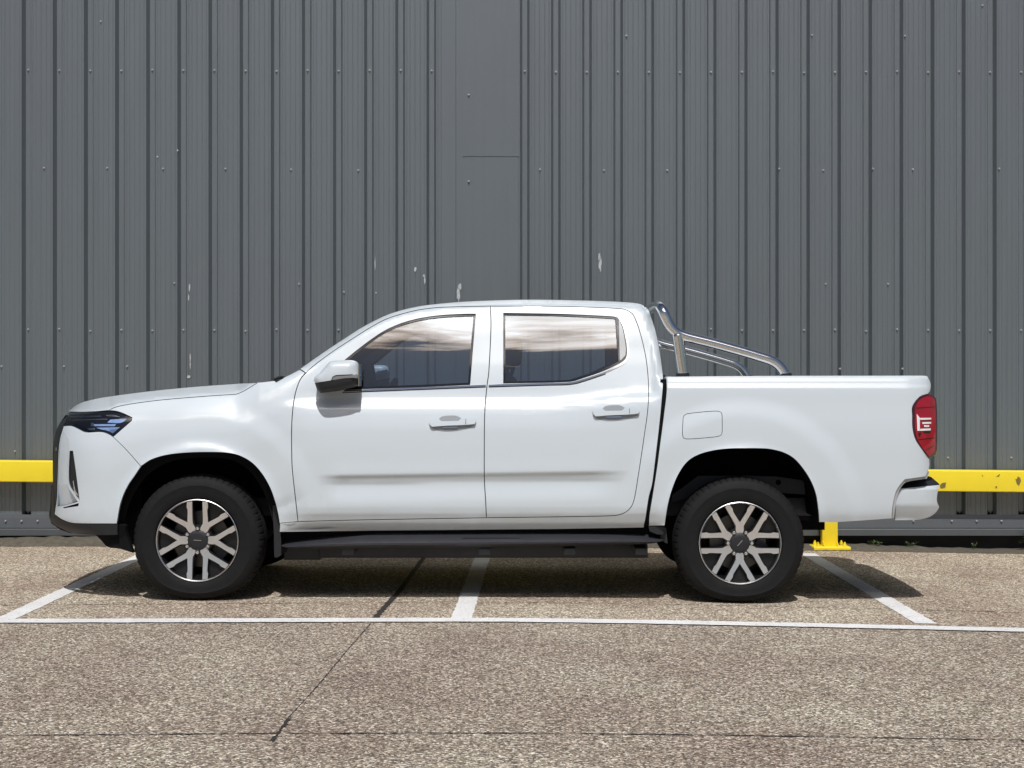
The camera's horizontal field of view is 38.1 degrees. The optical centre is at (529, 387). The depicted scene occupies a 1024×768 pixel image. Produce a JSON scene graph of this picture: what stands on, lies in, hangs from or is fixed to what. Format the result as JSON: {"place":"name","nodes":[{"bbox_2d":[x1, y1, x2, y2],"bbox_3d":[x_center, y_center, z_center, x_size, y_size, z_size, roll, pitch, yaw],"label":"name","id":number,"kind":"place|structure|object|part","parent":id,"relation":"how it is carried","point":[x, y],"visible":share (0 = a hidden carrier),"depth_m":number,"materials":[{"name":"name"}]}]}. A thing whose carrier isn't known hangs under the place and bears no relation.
{"place":"outdoors","nodes":[
{"label":"outdoors","id":0,"kind":"place"},
{"bbox_2d":[0,546,1023,767],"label":"ground","id":1,"kind":"structure","parent":0,"point":[553,691],"depth_m":6.58,"materials":[{"name":"concrete"}]},
{"bbox_2d":[0,555,137,618],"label":"parking line","id":2,"kind":"object","parent":1,"relation":"on","point":[38,603],"visible":0.8,"depth_m":9.06,"materials":[{"name":"white paint"}]},
{"bbox_2d":[271,718,290,740],"bbox_3d":[-0.901,1.237,5.376,0.024,0.001,0.364,0,0,0],"label":"slab joint","id":3,"kind":"object","parent":1,"relation":"on","point":[280,729],"visible":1,"depth_m":5.39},
{"bbox_2d":[288,624,369,717],"bbox_3d":[-0.870,1.238,6.672,0.017,0.001,2.257,0,0,2],"label":"slab joint","id":4,"kind":"object","parent":1,"relation":"on","point":[325,676],"visible":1,"depth_m":6.34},
{"bbox_2d":[372,558,425,617],"bbox_3d":[-0.794,1.237,9.458,0.060,0.001,3.104,0,0,1],"label":"slab joint","id":5,"kind":"object","parent":1,"relation":"on","point":[390,600],"visible":0.91,"depth_m":9.07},
{"bbox_2d":[451,558,489,617],"bbox_3d":[-0.352,1.238,9.886,0.120,0.001,3.784,0,0,0],"label":"parking line","id":6,"kind":"object","parent":1,"relation":"on","point":[467,600],"visible":0.75,"depth_m":9.07,"materials":[{"name":"white paint"}]},
{"bbox_2d":[49,300,938,601],"bbox_3d":[-0.246,0.354,9.530,5.408,1.802,2.037,0,0,0],"label":"pickup truck","id":7,"kind":"object","parent":1,"relation":"on","point":[727,488],"visible":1,"depth_m":8.63,"materials":[{"name":"white paint"}]},
{"bbox_3d":[-0.805,0.143,8.742,1.146,1.262,0.308,0,0,0],"label":"front door","id":8,"kind":"part","parent":7,"relation":"part of","materials":[{"name":"white paint"}]},
{"bbox_3d":[-0.805,0.143,10.318,1.146,1.262,0.308,0,0,0],"label":"front door","id":9,"kind":"part","parent":7,"relation":"part of","materials":[{"name":"white paint"}]},
{"bbox_3d":[0.217,0.132,10.322,0.955,1.241,0.302,0,0,0],"label":"rear door","id":10,"kind":"part","parent":7,"relation":"part of","materials":[{"name":"white paint"}]},
{"bbox_3d":[0.217,0.132,8.738,0.955,1.241,0.302,0,0,0],"label":"rear door","id":11,"kind":"part","parent":7,"relation":"part of","materials":[{"name":"white paint"}]},
{"bbox_2d":[0,0,1023,548],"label":"warehouse","id":12,"kind":"structure","parent":1,"relation":"on","point":[204,192],"depth_m":11.92,"materials":[{"name":"paint"}]},
{"bbox_2d":[0,618,1023,631],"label":"parking line markings","id":13,"kind":"object","parent":1,"relation":"on","point":[509,620],"visible":1,"depth_m":7.88,"materials":[{"name":"white paint"}]},
{"bbox_2d":[0,536,1023,553],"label":"dirt strip","id":14,"kind":"object","parent":1,"relation":"on","point":[26,541],"visible":0.24,"depth_m":11.67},
{"bbox_2d":[0,460,1023,549],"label":"guard rail","id":15,"kind":"object","parent":14,"relation":"on","point":[949,480],"visible":0.29,"depth_m":11.77,"materials":[{"name":"yellow metal"}]},
{"bbox_2d":[867,540,881,544],"bbox_3d":[2.733,1.244,11.788,0.122,0.074,0.092,0,0,0],"label":"weed","id":16,"kind":"object","parent":14,"relation":"on","point":[875,542],"visible":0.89,"depth_m":11.80,"materials":[{"name":"green plant"}]},
{"bbox_2d":[40,732,1013,739],"bbox_3d":[-0.058,1.249,5.319,3.660,0.024,0.044,0,0,0],"label":"slab joint","id":17,"kind":"object","parent":1,"relation":"on","point":[519,732],"visible":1,"depth_m":5.32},
{"bbox_2d":[74,602,993,611],"bbox_3d":[-0.100,1.258,8.521,5.837,0.042,0.142,0,0,0],"label":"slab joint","id":18,"kind":"object","parent":1,"relation":"on","point":[523,602],"visible":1,"depth_m":8.52,"materials":[{"name":"brown concrete"}]},
{"bbox_2d":[803,553,936,623],"bbox_3d":[2.132,1.267,9.685,0.131,0.002,3.394,0,0,0],"label":"parking line","id":19,"kind":"object","parent":1,"relation":"on","point":[907,612],"visible":0.98,"depth_m":9.24,"materials":[{"name":"white paint"}]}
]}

